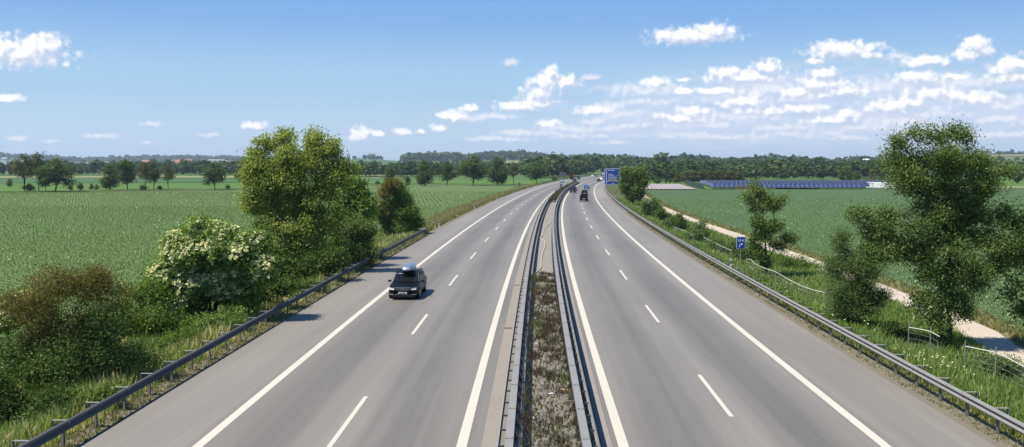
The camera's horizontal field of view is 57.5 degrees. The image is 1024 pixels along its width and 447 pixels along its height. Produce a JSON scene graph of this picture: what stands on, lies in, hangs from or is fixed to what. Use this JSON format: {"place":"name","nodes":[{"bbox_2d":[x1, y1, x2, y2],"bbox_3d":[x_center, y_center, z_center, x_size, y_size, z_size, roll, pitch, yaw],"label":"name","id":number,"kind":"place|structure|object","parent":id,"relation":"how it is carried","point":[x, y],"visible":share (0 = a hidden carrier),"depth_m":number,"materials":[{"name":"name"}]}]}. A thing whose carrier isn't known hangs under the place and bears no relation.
{"place":"outdoors","nodes":[
{"label":"outdoors","id":0,"kind":"place"},
{"bbox_2d":[0,176,309,177],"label":"field","id":1,"kind":"structure","parent":0,"point":[120,176],"depth_m":664.75,"materials":[{"name":"plant"}]},
{"bbox_2d":[0,178,311,182],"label":"field","id":2,"kind":"structure","parent":0,"point":[79,180],"depth_m":535.54,"materials":[{"name":"plant"}]},
{"bbox_2d":[0,152,341,162],"bbox_3d":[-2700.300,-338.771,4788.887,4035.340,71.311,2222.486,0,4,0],"label":"wooded ridge","id":3,"kind":"structure","parent":0,"point":[157,157],"depth_m":3977.13,"materials":[{"name":"green plant"}]},
{"bbox_2d":[0,185,514,355],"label":"crop field","id":4,"kind":"structure","parent":0,"point":[438,189],"depth_m":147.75,"materials":[{"name":"plant"}]},
{"bbox_2d":[0,180,542,190],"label":"field","id":5,"kind":"structure","parent":0,"point":[17,187],"depth_m":404.45,"materials":[{"name":"plant"}]},
{"bbox_2d":[50,183,546,446],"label":"road shoulder","id":6,"kind":"object","parent":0,"point":[200,371],"visible":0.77,"depth_m":37.69},
{"bbox_2d":[81,175,601,446],"bbox_3d":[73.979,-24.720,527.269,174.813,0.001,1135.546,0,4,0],"label":"road","id":7,"kind":"structure","parent":0,"point":[416,387],"depth_m":37.36,"materials":[{"name":"asphalt"}]},
{"bbox_2d":[388,267,426,297],"bbox_3d":[-6.458,3.651,58.076,2.230,1.545,4.840,0,4,2],"label":"estate car","id":8,"kind":"object","parent":7,"relation":"on","point":[413,282],"visible":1,"depth_m":56.96,"materials":[{"name":"black paint"}]},
{"bbox_2d":[401,262,415,270],"bbox_3d":[-6.449,2.674,58.296,0.800,0.377,2.010,0,4,2],"label":"roof box","id":9,"kind":"object","parent":8,"relation":"on","point":[408,266],"visible":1,"depth_m":57.63,"materials":[{"name":"silver metal"}]},
{"bbox_2d":[481,207,541,446],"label":"gutter","id":10,"kind":"object","parent":7,"relation":"on","point":[490,430],"visible":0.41,"depth_m":36.29,"materials":[{"name":"concrete"}]},
{"bbox_2d":[353,159,402,162],"bbox_3d":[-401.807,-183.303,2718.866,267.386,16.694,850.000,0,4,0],"label":"field","id":11,"kind":"structure","parent":0,"point":[377,160],"depth_m":2535.99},
{"bbox_2d":[325,149,563,161],"bbox_3d":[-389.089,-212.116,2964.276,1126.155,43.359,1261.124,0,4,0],"label":"wooded ridge","id":12,"kind":"structure","parent":0,"point":[522,154],"depth_m":2386.02,"materials":[{"name":"green plant"}]},
{"bbox_2d":[0,156,1023,446],"bbox_3d":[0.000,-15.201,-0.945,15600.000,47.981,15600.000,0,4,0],"label":"ground","id":13,"kind":"structure","parent":0,"point":[518,176],"depth_m":585.15,"materials":[{"name":"plant"}]},
{"bbox_2d":[6,154,32,186],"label":"tree","id":14,"kind":"object","parent":13,"relation":"on","point":[23,173],"visible":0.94,"depth_m":313.90,"materials":[{"name":"green plant"}]},
{"bbox_2d":[0,285,49,374],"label":"elder bush","id":15,"kind":"object","parent":13,"relation":"on","point":[8,328],"visible":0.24,"depth_m":36.92,"materials":[{"name":"green plant"}]},
{"bbox_2d":[20,183,35,190],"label":"bush","id":16,"kind":"object","parent":13,"relation":"on","point":[28,187],"visible":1,"depth_m":314.89,"materials":[{"name":"green plant"}]},
{"bbox_2d":[5,400,66,423],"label":"bramble","id":17,"kind":"object","parent":13,"relation":"on","point":[25,412],"visible":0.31,"depth_m":29.48,"materials":[{"name":"green plant"}]},
{"bbox_2d":[26,150,47,190],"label":"tree","id":18,"kind":"object","parent":13,"relation":"on","point":[36,160],"visible":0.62,"depth_m":314.12,"materials":[{"name":"green plant"}]},
{"bbox_2d":[0,355,80,425],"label":"bush","id":19,"kind":"object","parent":13,"relation":"on","point":[12,396],"visible":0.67,"depth_m":29.91,"materials":[{"name":"green plant"}]},
{"bbox_2d":[35,173,50,190],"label":"tree","id":20,"kind":"object","parent":13,"relation":"on","point":[43,184],"visible":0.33,"depth_m":314.40,"materials":[{"name":"green plant"}]},
{"bbox_2d":[25,157,82,191],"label":"tree","id":21,"kind":"object","parent":13,"relation":"on","point":[57,172],"visible":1,"depth_m":310.95,"materials":[{"name":"green plant"}]},
{"bbox_2d":[0,256,149,382],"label":"brown bush","id":22,"kind":"object","parent":13,"relation":"on","point":[89,283],"visible":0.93,"depth_m":34.30,"materials":[{"name":"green plant"}]},
{"bbox_2d":[0,296,162,390],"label":"bush","id":23,"kind":"object","parent":13,"relation":"on","point":[95,352],"visible":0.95,"depth_m":34.20,"materials":[{"name":"green plant"}]},
{"bbox_2d":[58,374,135,407],"bbox_3d":[-14.069,5.667,31.175,2.866,1.332,2.231,-2,4,-29],"label":"bramble","id":24,"kind":"object","parent":13,"relation":"on","point":[102,391],"visible":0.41,"depth_m":30.93,"materials":[{"name":"green plant"}]},
{"bbox_2d":[98,163,120,189],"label":"tree","id":25,"kind":"object","parent":13,"relation":"on","point":[109,180],"visible":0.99,"depth_m":332.02,"materials":[{"name":"green plant"}]},
{"bbox_2d":[112,159,138,189],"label":"tree","id":26,"kind":"object","parent":13,"relation":"on","point":[125,174],"visible":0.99,"depth_m":334.33,"materials":[{"name":"green plant"}]},
{"bbox_2d":[89,341,172,374],"bbox_3d":[-15.133,5.393,36.842,3.315,1.585,1.970,0,4,7],"label":"bramble","id":27,"kind":"object","parent":13,"relation":"on","point":[159,356],"visible":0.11,"depth_m":36.75,"materials":[{"name":"green plant"}]},
{"bbox_2d":[135,161,153,189],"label":"tree","id":28,"kind":"object","parent":13,"relation":"on","point":[144,172],"visible":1,"depth_m":331.87,"materials":[{"name":"green plant"}]},
{"bbox_2d":[147,160,162,189],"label":"tree","id":29,"kind":"object","parent":13,"relation":"on","point":[156,174],"visible":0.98,"depth_m":335.40,"materials":[{"name":"green plant"}]},
{"bbox_2d":[108,271,207,343],"bbox_3d":[-17.985,4.139,45.808,6.168,3.771,3.545,0,4,0],"label":"bush","id":30,"kind":"object","parent":13,"relation":"on","point":[160,317],"visible":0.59,"depth_m":45.52,"materials":[{"name":"green plant"}]},
{"bbox_2d":[0,157,336,173],"bbox_3d":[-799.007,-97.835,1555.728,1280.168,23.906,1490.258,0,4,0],"label":"woodland","id":31,"kind":"object","parent":13,"relation":"on","point":[181,166],"visible":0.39,"depth_m":851.85,"materials":[{"name":"green plant"}]},
{"bbox_2d":[161,165,176,188],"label":"tree","id":32,"kind":"object","parent":13,"relation":"on","point":[169,175],"visible":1,"depth_m":343.19,"materials":[{"name":"green plant"}]},
{"bbox_2d":[146,319,203,349],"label":"bramble","id":33,"kind":"object","parent":13,"relation":"on","point":[167,338],"visible":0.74,"depth_m":41.30,"materials":[{"name":"green plant"}]},
{"bbox_2d":[135,209,290,318],"bbox_3d":[-15.525,2.415,48.894,8.158,6.380,4.774,0,4,0],"label":"elder bush","id":34,"kind":"object","parent":13,"relation":"on","point":[192,250],"visible":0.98,"depth_m":47.91,"materials":[{"name":"green plant"}]},
{"bbox_2d":[200,161,232,189],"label":"tree","id":35,"kind":"object","parent":13,"relation":"on","point":[213,172],"visible":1,"depth_m":334.21,"materials":[{"name":"green plant"}]},
{"bbox_2d":[12,228,426,446],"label":"guardrail","id":36,"kind":"object","parent":13,"relation":"on","point":[65,425],"visible":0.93,"depth_m":34.70,"materials":[{"name":"metal"}]},
{"bbox_2d":[188,302,253,330],"bbox_3d":[-14.165,4.682,45.416,3.126,1.686,2.035,0,4,0],"label":"bramble","id":37,"kind":"object","parent":13,"relation":"on","point":[223,319],"visible":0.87,"depth_m":45.24,"materials":[{"name":"green plant"}]},
{"bbox_2d":[220,271,302,309],"bbox_3d":[-14.143,3.752,52.609,4.667,2.582,2.899,1,4,12],"label":"bush","id":38,"kind":"object","parent":13,"relation":"on","point":[286,287],"visible":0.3,"depth_m":52.32,"materials":[{"name":"green plant"}]},
{"bbox_2d":[232,124,365,276],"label":"maple tree","id":39,"kind":"object","parent":13,"relation":"on","point":[304,224],"visible":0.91,"depth_m":69.24,"materials":[{"name":"green plant"}]},
{"bbox_2d":[248,237,356,280],"bbox_3d":[-14.729,2.735,65.232,7.640,3.536,4.381,1,4,12],"label":"bush","id":40,"kind":"object","parent":13,"relation":"on","point":[331,260],"visible":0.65,"depth_m":64.77,"materials":[{"name":"green plant"}]},
{"bbox_2d":[291,273,332,292],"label":"bramble","id":41,"kind":"object","parent":13,"relation":"on","point":[304,286],"visible":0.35,"depth_m":59.20,"materials":[{"name":"green plant"}]},
{"bbox_2d":[324,210,384,267],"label":"bush","id":42,"kind":"object","parent":13,"relation":"on","point":[364,231],"visible":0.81,"depth_m":73.92,"materials":[{"name":"green plant"}]},
{"bbox_2d":[326,172,382,247],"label":"tree","id":43,"kind":"object","parent":13,"relation":"on","point":[360,200],"visible":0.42,"depth_m":79.31,"materials":[{"name":"green plant"}]},
{"bbox_2d":[372,174,402,233],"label":"brown bush","id":44,"kind":"object","parent":13,"relation":"on","point":[384,193],"visible":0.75,"depth_m":108.81,"materials":[{"name":"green plant"}]},
{"bbox_2d":[382,168,396,179],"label":"tree","id":45,"kind":"object","parent":13,"relation":"on","point":[390,172],"visible":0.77,"depth_m":424.33,"materials":[{"name":"green plant"}]},
{"bbox_2d":[375,172,429,235],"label":"bush","id":46,"kind":"object","parent":13,"relation":"on","point":[403,213],"visible":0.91,"depth_m":109.56,"materials":[{"name":"green plant"}]},
{"bbox_2d":[414,158,435,184],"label":"tree","id":47,"kind":"object","parent":13,"relation":"on","point":[426,174],"visible":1,"depth_m":391.88,"materials":[{"name":"green plant"}]},
{"bbox_2d":[344,158,525,176],"bbox_3d":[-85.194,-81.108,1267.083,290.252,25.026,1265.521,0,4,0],"label":"woodland","id":48,"kind":"object","parent":13,"relation":"on","point":[406,167],"visible":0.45,"depth_m":716.08,"materials":[{"name":"green plant"}]},
{"bbox_2d":[437,162,457,184],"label":"tree","id":49,"kind":"object","parent":13,"relation":"on","point":[448,175],"visible":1,"depth_m":406.91,"materials":[{"name":"green plant"}]},
{"bbox_2d":[454,154,489,185],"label":"tree","id":50,"kind":"object","parent":13,"relation":"on","point":[473,168],"visible":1,"depth_m":406.26,"materials":[{"name":"green plant"}]},
{"bbox_2d":[484,155,508,184],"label":"tree","id":51,"kind":"object","parent":13,"relation":"on","point":[498,175],"visible":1,"depth_m":411.08,"materials":[{"name":"green plant"}]},
{"bbox_2d":[0,197,1023,446],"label":"grass","id":52,"kind":"structure","parent":13,"relation":"on","point":[992,389],"depth_m":41.86,"materials":[{"name":"plant"}]},
{"bbox_2d":[506,161,522,184],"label":"tree","id":53,"kind":"object","parent":13,"relation":"on","point":[514,171],"visible":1,"depth_m":430.26,"materials":[{"name":"green plant"}]},
{"bbox_2d":[45,182,1023,446],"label":"dry grass","id":54,"kind":"structure","parent":13,"relation":"on","point":[449,214],"depth_m":49.00,"materials":[{"name":"plant"}]},
{"bbox_2d":[523,160,549,182],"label":"tree","id":55,"kind":"object","parent":13,"relation":"on","point":[535,171],"visible":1,"depth_m":441.93,"materials":[{"name":"green plant"}]},
{"bbox_2d":[518,181,596,446],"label":"median weeds","id":56,"kind":"object","parent":13,"relation":"on","point":[547,325],"visible":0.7,"depth_m":33.97,"materials":[{"name":"plant"}]},
{"bbox_2d":[517,151,685,176],"bbox_3d":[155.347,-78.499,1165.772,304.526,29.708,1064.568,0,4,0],"label":"woodland","id":57,"kind":"object","parent":13,"relation":"on","point":[556,164],"visible":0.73,"depth_m":827.29,"materials":[{"name":"green plant"}]},
{"bbox_2d":[604,169,619,192],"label":"direction sign","id":58,"kind":"object","parent":13,"relation":"on","point":[610,176],"visible":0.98,"depth_m":297.63,"materials":[{"name":"metal"}]},
{"bbox_2d":[615,163,650,203],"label":"tree","id":59,"kind":"object","parent":13,"relation":"on","point":[630,188],"visible":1,"depth_m":196.22,"materials":[{"name":"green plant"}]},
{"bbox_2d":[639,197,665,215],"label":"bush","id":60,"kind":"object","parent":13,"relation":"on","point":[649,208],"visible":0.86,"depth_m":149.87,"materials":[{"name":"green plant"}]},
{"bbox_2d":[653,206,673,219],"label":"bush","id":61,"kind":"object","parent":13,"relation":"on","point":[661,213],"visible":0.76,"depth_m":141.35,"materials":[{"name":"green plant"}]},
{"bbox_2d":[661,210,689,229],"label":"bush","id":62,"kind":"object","parent":13,"relation":"on","point":[678,221],"visible":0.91,"depth_m":121.56,"materials":[{"name":"green plant"}]},
{"bbox_2d":[685,180,703,188],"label":"fence","id":63,"kind":"object","parent":13,"relation":"on","point":[695,184],"visible":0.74,"depth_m":375.45,"materials":[{"name":"metal"}]},
{"bbox_2d":[681,218,713,241],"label":"bush","id":64,"kind":"object","parent":13,"relation":"on","point":[701,235],"visible":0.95,"depth_m":102.44,"materials":[{"name":"green plant"}]},
{"bbox_2d":[703,234,734,252],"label":"bush","id":65,"kind":"object","parent":13,"relation":"on","point":[712,244],"visible":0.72,"depth_m":89.73,"materials":[{"name":"green plant"}]},
{"bbox_2d":[736,237,744,271],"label":"detour sign","id":66,"kind":"object","parent":13,"relation":"on","point":[740,243],"visible":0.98,"depth_m":66.92,"materials":[{"name":"metal"}]},
{"bbox_2d":[724,234,769,261],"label":"bush","id":67,"kind":"object","parent":13,"relation":"on","point":[737,251],"visible":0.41,"depth_m":83.82,"materials":[{"name":"green plant"}]},
{"bbox_2d":[733,176,803,273],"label":"alder tree","id":68,"kind":"object","parent":13,"relation":"on","point":[760,223],"visible":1,"depth_m":71.56,"materials":[{"name":"green plant"}]},
{"bbox_2d":[615,155,929,179],"bbox_3d":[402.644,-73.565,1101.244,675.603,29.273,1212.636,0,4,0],"label":"woodland","id":69,"kind":"object","parent":13,"relation":"on","point":[788,167],"visible":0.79,"depth_m":589.26,"materials":[{"name":"green plant"}]},
{"bbox_2d":[746,256,825,301],"bbox_3d":[18.484,3.924,64.893,0.562,1.422,19.830,0,4,2],"label":"wire fence","id":70,"kind":"object","parent":13,"relation":"on","point":[783,276],"visible":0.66,"depth_m":63.29,"materials":[{"name":"metal"}]},
{"bbox_2d":[712,183,863,188],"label":"solar panel row","id":71,"kind":"object","parent":13,"relation":"on","point":[742,185],"visible":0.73,"depth_m":343.13,"materials":[{"name":"glass"}]},
{"bbox_2d":[711,183,866,188],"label":"solar panel row","id":72,"kind":"object","parent":13,"relation":"on","point":[864,185],"visible":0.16,"depth_m":351.14,"materials":[{"name":"glass"}]},
{"bbox_2d":[710,182,869,187],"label":"solar panel row","id":73,"kind":"object","parent":13,"relation":"on","point":[792,182],"visible":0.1,"depth_m":358.09,"materials":[{"name":"glass"}]},
{"bbox_2d":[708,181,873,184],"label":"solar panel row","id":74,"kind":"object","parent":13,"relation":"on","point":[790,181],"visible":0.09,"depth_m":371.38,"materials":[{"name":"glass"}]},
{"bbox_2d":[705,180,881,185],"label":"solar panel row","id":75,"kind":"object","parent":13,"relation":"on","point":[831,180],"visible":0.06,"depth_m":391.05,"materials":[{"name":"glass"}]},
{"bbox_2d":[704,180,883,185],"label":"solar panel row","id":76,"kind":"object","parent":13,"relation":"on","point":[750,180],"visible":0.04,"depth_m":397.60,"materials":[{"name":"glass"}]},
{"bbox_2d":[772,249,821,267],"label":"bush","id":77,"kind":"object","parent":13,"relation":"on","point":[793,262],"visible":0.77,"depth_m":78.76,"materials":[{"name":"green plant"}]},
{"bbox_2d":[605,186,1023,433],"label":"guardrail","id":78,"kind":"object","parent":13,"relation":"on","point":[997,414],"visible":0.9,"depth_m":37.99,"materials":[{"name":"metal"}]},
{"bbox_2d":[658,197,1023,332],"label":"wheat","id":79,"kind":"object","parent":13,"relation":"on","point":[984,302],"visible":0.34,"depth_m":117.17,"materials":[{"name":"plant"}]},
{"bbox_2d":[845,169,853,179],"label":"tree","id":80,"kind":"object","parent":13,"relation":"on","point":[849,175],"visible":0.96,"depth_m":492.65,"materials":[{"name":"green plant"}]},
{"bbox_2d":[813,224,898,323],"bbox_3d":[18.026,2.733,48.539,4.306,5.531,3.540,0,4,0],"label":"willow bush","id":81,"kind":"object","parent":13,"relation":"on","point":[852,302],"visible":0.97,"depth_m":48.30,"materials":[{"name":"green plant"}]},
{"bbox_2d":[852,170,861,179],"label":"tree","id":82,"kind":"object","parent":13,"relation":"on","point":[857,175],"visible":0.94,"depth_m":477.49,"materials":[{"name":"green plant"}]},
{"bbox_2d":[868,167,877,179],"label":"tree","id":83,"kind":"object","parent":13,"relation":"on","point":[872,176],"visible":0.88,"depth_m":449.84,"materials":[{"name":"green plant"}]},
{"bbox_2d":[866,182,899,187],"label":"container","id":84,"kind":"object","parent":13,"relation":"on","point":[876,185],"visible":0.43,"depth_m":359.47,"materials":[{"name":"white metal"}]},
{"bbox_2d":[877,317,939,343],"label":"bush","id":85,"kind":"object","parent":13,"relation":"on","point":[897,332],"visible":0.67,"depth_m":44.58,"materials":[{"name":"green plant"}]},
{"bbox_2d":[908,322,939,347],"bbox_3d":[18.702,5.412,42.102,0.355,1.566,2.416,-1,4,-9],"label":"wire fence","id":86,"kind":"object","parent":13,"relation":"on","point":[923,335],"visible":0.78,"depth_m":42.19,"materials":[{"name":"metal"}]},
{"bbox_2d":[833,115,1023,346],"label":"oak tree","id":87,"kind":"object","parent":13,"relation":"on","point":[948,238],"visible":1,"depth_m":43.35,"materials":[{"name":"green plant"}]},
{"bbox_2d":[923,155,1023,178],"bbox_3d":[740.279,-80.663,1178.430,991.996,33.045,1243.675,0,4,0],"label":"woodland","id":88,"kind":"object","parent":13,"relation":"on","point":[1002,159],"visible":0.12,"depth_m":620.92,"materials":[{"name":"green plant"}]},
{"bbox_2d":[964,347,1023,378],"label":"bush","id":89,"kind":"object","parent":13,"relation":"on","point":[982,364],"visible":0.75,"depth_m":38.08,"materials":[{"name":"green plant"}]},
{"bbox_2d":[964,340,1023,385],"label":"wire fence","id":90,"kind":"object","parent":13,"relation":"on","point":[995,352],"visible":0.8,"depth_m":37.31,"materials":[{"name":"metal"}]},
{"bbox_2d":[986,196,1023,326],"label":"tree","id":91,"kind":"object","parent":13,"relation":"on","point":[1018,307],"visible":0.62,"depth_m":44.09,"materials":[{"name":"green plant"}]},
{"bbox_2d":[1007,161,1023,182],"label":"tree","id":92,"kind":"object","parent":13,"relation":"on","point":[1017,178],"visible":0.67,"depth_m":449.41,"materials":[{"name":"green plant"}]},
{"bbox_2d":[0,0,1023,160],"label":"sky","id":93,"kind":"structure","parent":0,"point":[79,78],"materials":[{"name":"blue"}]},
{"bbox_2d":[523,203,564,279],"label":"median","id":94,"kind":"object","parent":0,"point":[547,261],"visible":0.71,"depth_m":92.47,"materials":[{"name":"concrete"}]},
{"bbox_2d":[533,216,551,275],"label":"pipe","id":95,"kind":"object","parent":94,"relation":"on","point":[543,249],"visible":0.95,"depth_m":88.86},
{"bbox_2d":[500,280,601,446],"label":"median","id":96,"kind":"object","parent":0,"point":[540,411],"visible":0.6,"depth_m":33.67,"materials":[{"name":"gravel"}]},
{"bbox_2d":[518,278,531,446],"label":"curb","id":97,"kind":"object","parent":96,"relation":"on","point":[523,369],"visible":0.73,"depth_m":36.08,"materials":[{"name":"concrete"}]},
{"bbox_2d":[550,177,601,202],"bbox_3d":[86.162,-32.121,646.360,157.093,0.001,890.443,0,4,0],"label":"median","id":98,"kind":"object","parent":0,"point":[552,201],"visible":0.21,"depth_m":283.47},
{"bbox_2d":[495,186,562,446],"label":"guardrail","id":99,"kind":"object","parent":98,"relation":"on","point":[512,435],"visible":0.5,"depth_m":36.24,"materials":[{"name":"metal"}]},
{"bbox_2d":[551,182,600,446],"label":"guardrail","id":100,"kind":"object","parent":98,"relation":"on","point":[582,429],"visible":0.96,"depth_m":34.91,"materials":[{"name":"metal"}]},
{"bbox_2d":[648,180,865,188],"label":"lawn","id":101,"kind":"structure","parent":0,"point":[663,182],"depth_m":424.76,"materials":[{"name":"plant"}]},
{"bbox_2d":[560,178,995,446],"bbox_3d":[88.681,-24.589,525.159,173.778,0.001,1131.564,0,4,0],"label":"road","id":102,"kind":"structure","parent":0,"point":[661,393],"depth_m":37.55,"materials":[{"name":"asphalt"}]},
{"bbox_2d":[192,176,891,446],"bbox_3d":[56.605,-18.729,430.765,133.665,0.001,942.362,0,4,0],"label":"lane marking","id":103,"kind":"object","parent":102,"relation":"on","point":[620,436],"visible":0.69,"depth_m":36.69,"materials":[{"name":"paint"}]},
{"bbox_2d":[558,183,612,446],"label":"gutter","id":104,"kind":"object","parent":102,"relation":"on","point":[605,438],"visible":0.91,"depth_m":37.41,"materials":[{"name":"concrete"}]},
{"bbox_2d":[595,188,606,196],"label":"road patch","id":105,"kind":"object","parent":102,"relation":"on","point":[599,192],"visible":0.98,"depth_m":277.95,"materials":[{"name":"asphalt"}]},
{"bbox_2d":[559,149,1023,161],"bbox_3d":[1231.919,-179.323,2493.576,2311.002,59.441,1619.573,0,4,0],"label":"wooded ridge","id":106,"kind":"structure","parent":0,"point":[796,158],"depth_m":1811.56,"materials":[{"name":"green plant"}]},
{"bbox_2d":[604,185,1023,446],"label":"road shoulder","id":107,"kind":"object","parent":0,"point":[968,425],"visible":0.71,"depth_m":37.50},
{"bbox_2d":[643,195,1023,377],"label":"path","id":108,"kind":"structure","parent":0,"point":[993,339],"depth_m":49.32,"materials":[{"name":"gravel"}]},
{"bbox_2d":[644,189,1023,326],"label":"wheat field","id":109,"kind":"structure","parent":0,"point":[835,194],"depth_m":197.98,"materials":[{"name":"plant"}]},
{"bbox_2d":[647,196,1023,347],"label":"field margin","id":110,"kind":"object","parent":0,"point":[1009,338],"visible":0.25,"depth_m":63.30,"materials":[{"name":"plant"}]},
{"bbox_2d":[896,181,1023,185],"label":"field","id":111,"kind":"structure","parent":0,"point":[1020,183],"depth_m":445.76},
{"label":"soil plot","id":112,"kind":"structure","parent":0,"visible":0},
{"bbox_2d":[646,184,694,188],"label":"mulch field","id":113,"kind":"structure","parent":112,"relation":"on","point":[671,186],"depth_m":371.39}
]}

